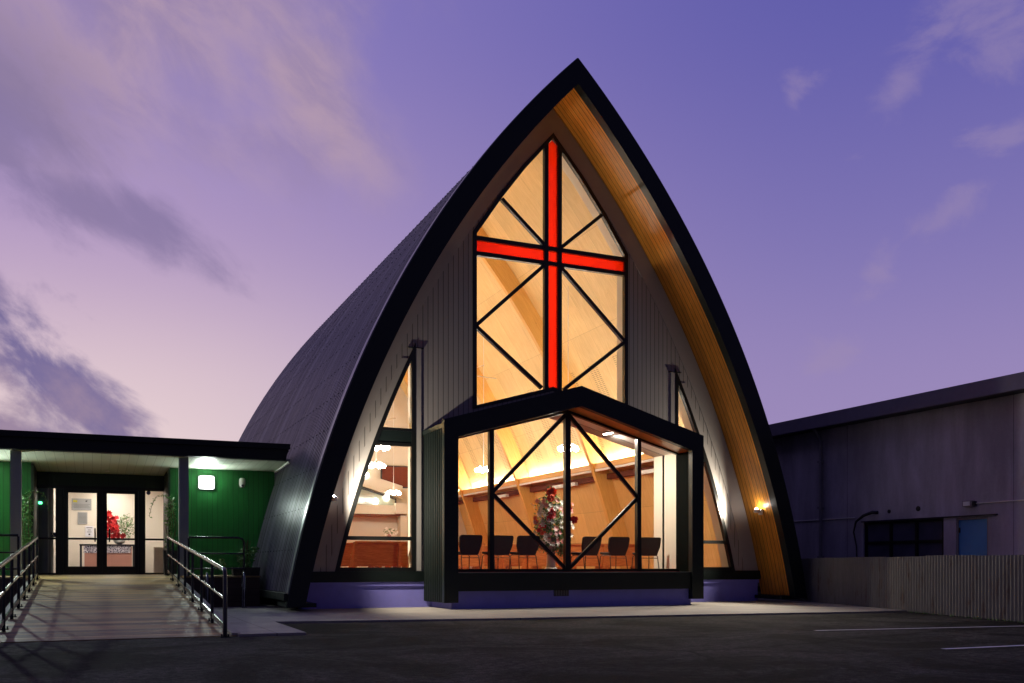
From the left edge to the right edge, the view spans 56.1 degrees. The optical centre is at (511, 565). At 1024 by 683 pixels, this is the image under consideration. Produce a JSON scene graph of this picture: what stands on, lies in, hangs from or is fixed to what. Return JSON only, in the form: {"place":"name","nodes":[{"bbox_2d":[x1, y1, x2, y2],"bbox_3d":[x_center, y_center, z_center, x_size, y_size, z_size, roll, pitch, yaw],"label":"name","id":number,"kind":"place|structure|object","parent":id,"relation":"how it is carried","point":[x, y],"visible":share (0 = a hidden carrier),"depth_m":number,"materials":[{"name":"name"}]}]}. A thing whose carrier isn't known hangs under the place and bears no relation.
{"place":"outdoors","nodes":[
{"label":"outdoors","id":0,"kind":"place"},
{"bbox_2d":[0,430,290,575],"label":"entrance building","id":1,"kind":"structure","parent":0,"point":[60,470],"depth_m":24.94,"materials":[{"name":"green metal"}]},
{"bbox_2d":[72,498,90,509],"bbox_3d":[-12.658,-1.790,28.277,0.530,0.340,0.014,0,0,-24],"label":"grey notice board","id":2,"kind":"object","parent":1,"relation":"attached to","point":[81,504],"visible":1,"depth_m":28.28,"materials":[{"name":"grey paper"}]},
{"bbox_2d":[78,512,86,523],"bbox_3d":[-12.635,-1.385,28.288,0.260,0.350,0.010,0,0,-24],"label":"grey notice","id":3,"kind":"object","parent":1,"relation":"attached to","point":[82,517],"visible":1,"depth_m":28.29,"materials":[{"name":"grey paper"}]},
{"bbox_2d":[64,489,101,572],"bbox_3d":[-11.242,-0.898,25.198,0.910,2.195,0.157,0,0,-24],"label":"door","id":4,"kind":"structure","parent":1,"relation":"in","point":[67,569],"depth_m":25.24,"materials":[{"name":"black glass"}]},
{"bbox_2d":[85,526,93,536],"bbox_3d":[-12.466,-1.000,28.363,0.230,0.320,0.010,0,0,-24],"label":"white paper notice","id":5,"kind":"object","parent":1,"relation":"attached to","point":[89,531],"visible":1,"depth_m":28.36,"materials":[{"name":"white paper"}]},
{"bbox_2d":[79,544,133,565],"bbox_3d":[-11.669,-0.176,27.749,1.480,0.848,0.660,0,0,-24],"label":"foyer table","id":6,"kind":"object","parent":1,"relation":"on","point":[119,554],"visible":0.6,"depth_m":27.51,"materials":[{"name":"brown wood"}]},
{"bbox_2d":[107,510,133,543],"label":"red flowers","id":7,"kind":"object","parent":6,"relation":"on","point":[113,524],"visible":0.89,"depth_m":27.56,"materials":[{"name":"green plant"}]},
{"bbox_2d":[102,490,137,572],"bbox_3d":[-10.413,-0.898,25.560,0.880,2.195,0.157,0,0,-24],"label":"door","id":8,"kind":"structure","parent":1,"relation":"in","point":[105,569],"depth_m":25.54,"materials":[{"name":"black glass"}]},
{"bbox_2d":[198,475,214,489],"bbox_3d":[-7.901,-2.140,24.869,0.410,0.357,0.095,0,0,-24],"label":"bulkhead lamp","id":9,"kind":"object","parent":1,"relation":"attached to","point":[206,482],"visible":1,"depth_m":24.83,"materials":[{"name":"white plastic"}]},
{"bbox_2d":[239,478,244,487],"bbox_3d":[-7.066,-2.156,25.180,0.160,0.247,0.172,0,0,-24],"label":"security camera","id":10,"kind":"object","parent":1,"relation":"attached to","point":[241,482],"visible":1,"depth_m":25.12,"materials":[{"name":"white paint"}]},
{"bbox_2d":[0,598,1023,682],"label":"car park","id":11,"kind":"structure","parent":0,"point":[794,648],"depth_m":10.89,"materials":[{"name":"black asphalt"}]},
{"bbox_2d":[0,574,260,642],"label":"ramp","id":12,"kind":"structure","parent":11,"relation":"on","point":[54,608],"depth_m":16.43,"materials":[{"name":"concrete"}]},
{"bbox_2d":[0,534,18,569],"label":"landing balustrade","id":13,"kind":"object","parent":12,"relation":"on","point":[14,535],"visible":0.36,"depth_m":20.53,"materials":[{"name":"metal"}]},
{"bbox_2d":[0,537,39,631],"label":"ramp handrail","id":14,"kind":"object","parent":12,"relation":"on","point":[13,606],"visible":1,"depth_m":15.95,"materials":[{"name":"silver metal"}]},
{"bbox_2d":[22,490,51,575],"bbox_3d":[-11.354,-0.773,22.920,0.715,2.047,0.347,0,0,-24],"label":"climbing plant","id":15,"kind":"object","parent":12,"relation":"on","point":[29,509],"visible":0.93,"depth_m":22.81,"materials":[{"name":"green plant"}]},
{"bbox_2d":[149,494,176,574],"bbox_3d":[-8.752,-0.767,24.112,0.721,2.035,0.340,0,0,-24],"label":"climbing plant","id":16,"kind":"object","parent":12,"relation":"on","point":[171,503],"visible":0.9,"depth_m":24.09,"materials":[{"name":"green plant"}]},
{"bbox_2d":[165,536,229,637],"bbox_3d":[-6.178,0.147,18.373,0.130,1.705,11.110,0,0,-24],"label":"ramp handrail","id":17,"kind":"object","parent":12,"relation":"on","point":[214,617],"visible":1,"depth_m":16.20,"materials":[{"name":"silver metal"}]},
{"bbox_2d":[188,536,244,575],"bbox_3d":[-6.827,-0.208,22.225,1.279,0.916,0.052,0,0,-24],"label":"landing balustrade","id":18,"kind":"object","parent":12,"relation":"on","point":[214,537],"visible":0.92,"depth_m":22.20,"materials":[{"name":"metal"}]},
{"bbox_2d":[219,540,259,575],"bbox_3d":[-6.478,-0.174,22.793,0.972,0.847,0.372,0,0,-24],"label":"shrub","id":19,"kind":"object","parent":12,"relation":"on","point":[252,571],"visible":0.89,"depth_m":22.82,"materials":[{"name":"green plant"}]},
{"bbox_2d":[239,58,806,608],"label":"church","id":20,"kind":"structure","parent":11,"relation":"on","point":[547,250],"depth_m":23.75,"materials":[{"name":"metal"}]},
{"bbox_2d":[335,343,415,571],"bbox_3d":[-3.099,-2.490,21.812,1.887,5.280,0.120,0,0,-24],"label":"side window","id":21,"kind":"structure","parent":20,"relation":"in","point":[385,436],"depth_m":21.99,"materials":[{"name":"black metal"}]},
{"bbox_2d":[369,461,385,467],"bbox_3d":[-4.649,-6.339,32.888,0.603,6.003,0.670,0,0,15],"label":"chandelier","id":22,"kind":"object","parent":20,"relation":"hanging from","point":[377,464],"visible":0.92,"depth_m":32.81,"materials":[{"name":"glass"}]},
{"bbox_2d":[375,445,389,450],"bbox_3d":[-4.067,-5.869,29.432,0.603,4.663,0.670,0,0,32],"label":"chandelier","id":23,"kind":"object","parent":20,"relation":"hanging from","point":[383,448],"visible":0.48,"depth_m":29.37,"materials":[{"name":"glass"}]},
{"bbox_2d":[383,527,397,540],"bbox_3d":[-4.506,-0.636,35.663,0.554,1.572,0.388,0,0,-24],"label":"bouquet","id":24,"kind":"object","parent":20,"relation":"on","point":[387,533],"visible":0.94,"depth_m":35.56,"materials":[{"name":"white plant"}]},
{"bbox_2d":[386,401,400,494],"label":"chandelier","id":25,"kind":"object","parent":20,"relation":"hanging from","point":[393,492],"visible":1,"depth_m":40.38,"materials":[{"name":"glass"}]},
{"bbox_2d":[381,465,407,487],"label":"wall panel","id":26,"kind":"structure","parent":20,"relation":"attached to","point":[401,475],"depth_m":43.21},
{"bbox_2d":[341,543,460,568],"bbox_3d":[-3.204,-0.233,27.081,3.580,0.765,0.640,0,0,-24],"label":"pew","id":27,"kind":"object","parent":20,"relation":"on","point":[346,558],"visible":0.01,"depth_m":26.29,"materials":[{"name":"brown wood"}]},
{"bbox_2d":[349,541,484,568],"bbox_3d":[-2.484,-0.233,25.431,3.580,0.765,0.640,0,0,-24],"label":"pew","id":28,"kind":"object","parent":20,"relation":"on","point":[380,553],"visible":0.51,"depth_m":24.85,"materials":[{"name":"brown wood"}]},
{"bbox_2d":[458,535,482,568],"bbox_3d":[-1.094,-0.279,22.733,0.590,0.862,0.603,0,0,-32],"label":"stacking chair","id":29,"kind":"object","parent":20,"relation":"on","point":[470,545],"visible":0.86,"depth_m":22.52,"materials":[{"name":"black plastic"}]},
{"bbox_2d":[475,337,487,472],"bbox_3d":[-1.006,-5.719,34.042,0.670,4.823,0.603,0,0,-41],"label":"chandelier","id":30,"kind":"object","parent":20,"relation":"hanging from","point":[483,469],"visible":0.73,"depth_m":34.03,"materials":[{"name":"glass"}]},
{"bbox_2d":[481,535,513,568],"bbox_3d":[-0.370,-0.279,23.082,0.590,0.862,0.603,0,0,-37],"label":"stacking chair","id":31,"kind":"object","parent":20,"relation":"on","point":[503,544],"visible":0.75,"depth_m":22.90,"materials":[{"name":"black plastic"}]},
{"bbox_2d":[497,494,508,497],"bbox_3d":[-0.544,-2.800,39.372,0.125,0.120,1.800,0,0,-24],"label":"wall heater","id":32,"kind":"object","parent":20,"relation":"attached to","point":[503,495],"depth_m":38.81,"materials":[{"name":"white paint"}]},
{"bbox_2d":[462,546,558,568],"bbox_3d":[0.086,-0.233,31.791,3.580,0.765,0.640,0,0,-24],"label":"pew","id":33,"kind":"object","parent":20,"relation":"on","point":[485,561],"visible":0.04,"depth_m":31.19,"materials":[{"name":"brown wood"}]},
{"bbox_2d":[509,536,539,568],"bbox_3d":[0.279,-0.279,23.331,0.590,0.862,0.603,0,0,-26],"label":"stacking chair","id":34,"kind":"object","parent":20,"relation":"on","point":[527,545],"visible":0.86,"depth_m":23.11,"materials":[{"name":"black plastic"}]},
{"bbox_2d":[473,133,627,408],"bbox_3d":[0.990,-7.140,23.598,4.220,6.900,0.120,0,0,-24],"label":"cross window","id":35,"kind":"structure","parent":20,"relation":"in","point":[552,256],"depth_m":23.60,"materials":[{"name":"black glass"}]},
{"bbox_2d":[545,546,557,568],"bbox_3d":[0.978,-0.168,24.051,0.400,0.635,0.400,0,0,-24],"label":"flower pedestal","id":36,"kind":"object","parent":20,"relation":"on","point":[551,563],"visible":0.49,"depth_m":23.95,"materials":[{"name":"white paint"}]},
{"bbox_2d":[531,486,577,558],"bbox_3d":[1.037,-1.039,23.988,1.344,1.900,0.836,0,0,-24],"label":"flower arrangement","id":37,"kind":"object","parent":36,"relation":"on","point":[549,519],"visible":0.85,"depth_m":23.80,"materials":[{"name":"plant"}]},
{"bbox_2d":[497,544,609,568],"bbox_3d":[1.286,-0.233,29.041,3.580,0.765,0.640,0,0,-24],"label":"pew","id":38,"kind":"object","parent":20,"relation":"on","point":[503,563],"visible":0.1,"depth_m":28.29,"materials":[{"name":"brown wood"}]},
{"bbox_2d":[552,482,577,488],"bbox_3d":[1.856,-2.800,33.873,0.125,0.120,1.800,0,0,-24],"label":"wall heater","id":39,"kind":"object","parent":20,"relation":"attached to","point":[561,485],"depth_m":33.90,"materials":[{"name":"white paint"}]},
{"bbox_2d":[458,410,677,571],"bbox_3d":[1.308,-1.790,22.869,6.600,3.920,0.130,0,0,-24],"label":"bay window","id":40,"kind":"structure","parent":20,"relation":"in","point":[567,417],"depth_m":22.81,"materials":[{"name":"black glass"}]},
{"bbox_2d":[558,443,578,451],"bbox_3d":[1.635,-5.729,27.993,0.670,4.803,0.603,0,0,-24],"label":"chandelier","id":41,"kind":"object","parent":20,"relation":"hanging from","point":[575,448],"visible":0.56,"depth_m":27.84,"materials":[{"name":"white glass"}]},
{"bbox_2d":[521,543,634,568],"bbox_3d":[2.007,-0.233,27.392,3.580,0.765,0.640,0,0,-24],"label":"pew","id":42,"kind":"object","parent":20,"relation":"on","point":[590,560],"visible":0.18,"depth_m":27.31,"materials":[{"name":"brown wood"}]},
{"bbox_2d":[571,536,601,568],"bbox_3d":[1.829,-0.279,24.042,0.590,0.862,0.603,0,0,-37],"label":"stacking chair","id":43,"kind":"object","parent":20,"relation":"on","point":[594,549],"visible":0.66,"depth_m":23.88,"materials":[{"name":"black plastic"}]},
{"bbox_2d":[599,537,629,568],"bbox_3d":[2.570,-0.279,24.332,0.590,0.862,0.603,0,0,-26],"label":"stacking chair","id":44,"kind":"object","parent":20,"relation":"on","point":[618,546],"visible":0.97,"depth_m":24.12,"materials":[{"name":"black plastic"}]},
{"bbox_2d":[631,537,660,568],"bbox_3d":[3.435,-0.279,24.742,0.590,0.862,0.603,0,0,-20],"label":"stacking chair","id":45,"kind":"object","parent":20,"relation":"on","point":[650,546],"visible":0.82,"depth_m":24.52,"materials":[{"name":"black plastic"}]},
{"bbox_2d":[641,468,653,474],"bbox_3d":[4.257,-2.800,28.374,0.125,0.120,1.800,0,0,-24],"label":"wall heater","id":46,"kind":"object","parent":20,"relation":"attached to","point":[647,471],"depth_m":28.72,"materials":[{"name":"white paint"}]},
{"bbox_2d":[675,368,734,570],"bbox_3d":[5.079,-2.490,25.383,1.887,5.280,0.120,0,0,-24],"label":"side window","id":47,"kind":"structure","parent":20,"relation":"in","point":[679,389],"depth_m":25.40,"materials":[{"name":"black metal"}]},
{"bbox_2d":[754,508,762,514],"bbox_3d":[6.437,-1.415,25.180,0.225,0.190,0.150,0,0,-24],"label":"soffit lamp","id":48,"kind":"object","parent":20,"relation":"attached to","point":[758,511],"visible":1,"depth_m":25.14,"materials":[{"name":"white paint"}]},
{"bbox_2d":[758,555,1023,621],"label":"corrugated fence","id":49,"kind":"object","parent":11,"relation":"on","point":[986,586],"visible":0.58,"depth_m":19.76,"materials":[{"name":"grey metal"}]},
{"bbox_2d":[764,598,1022,621],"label":"weeds","id":50,"kind":"object","parent":11,"relation":"on","point":[933,613],"visible":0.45,"depth_m":18.38,"materials":[{"name":"green plant"}]},
{"bbox_2d":[815,626,1005,630],"bbox_3d":[6.650,0.996,15.272,4.235,0.001,0.097,0,0,-16],"label":"parking line","id":51,"kind":"object","parent":11,"relation":"on","point":[914,628],"visible":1,"depth_m":15.14,"materials":[{"name":"paint"}]},
{"bbox_2d":[942,645,1023,648],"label":"parking line","id":52,"kind":"object","parent":11,"relation":"on","point":[982,647],"visible":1,"depth_m":11.64,"materials":[{"name":"paint"}]},
{"bbox_2d":[0,0,1023,440],"label":"sky","id":53,"kind":"structure","parent":0,"point":[190,190],"materials":[{"name":"purple"}]},
{"bbox_2d":[214,598,906,636],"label":"footpath","id":54,"kind":"structure","parent":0,"point":[265,620],"depth_m":19.64,"materials":[{"name":"concrete"}]},
{"bbox_2d":[205,572,208,602],"bbox_3d":[-6.857,0.557,21.601,0.120,0.816,0.397,0,0,-24],"label":"hoop rail","id":55,"kind":"object","parent":54,"relation":"on","point":[206,588],"visible":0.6,"depth_m":21.47,"materials":[{"name":"metal"}]},
{"bbox_2d":[241,572,246,607],"bbox_3d":[-6.134,0.557,21.971,0.120,0.816,0.397,0,0,-24],"label":"bollard","id":56,"kind":"object","parent":54,"relation":"on","point":[243,592],"visible":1,"depth_m":21.84,"materials":[{"name":"metal"}]},
{"bbox_2d":[769,372,1023,558],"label":"neighbour building","id":57,"kind":"structure","parent":0,"point":[905,476],"depth_m":24.23,"materials":[{"name":"paint"}]},
{"bbox_2d":[864,518,943,556],"bbox_3d":[10.044,-0.525,24.660,0.075,1.250,2.660,0,0,-24],"label":"window","id":58,"kind":"structure","parent":57,"relation":"in","point":[920,537],"depth_m":24.64,"materials":[{"name":"black glass"}]},
{"bbox_2d":[962,500,976,506],"bbox_3d":[10.768,-1.450,22.646,0.140,0.140,0.310,0,0,-24],"label":"outdoor light","id":59,"kind":"object","parent":57,"relation":"attached to","point":[971,503],"visible":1,"depth_m":22.58,"materials":[{"name":"white"}]},
{"bbox_2d":[956,516,987,555],"bbox_3d":[10.909,-0.065,22.697,0.120,2.130,0.910,0,0,-24],"label":"door","id":60,"kind":"structure","parent":57,"relation":"in","point":[971,532],"depth_m":22.70,"materials":[{"name":"blue paint"}]}
]}

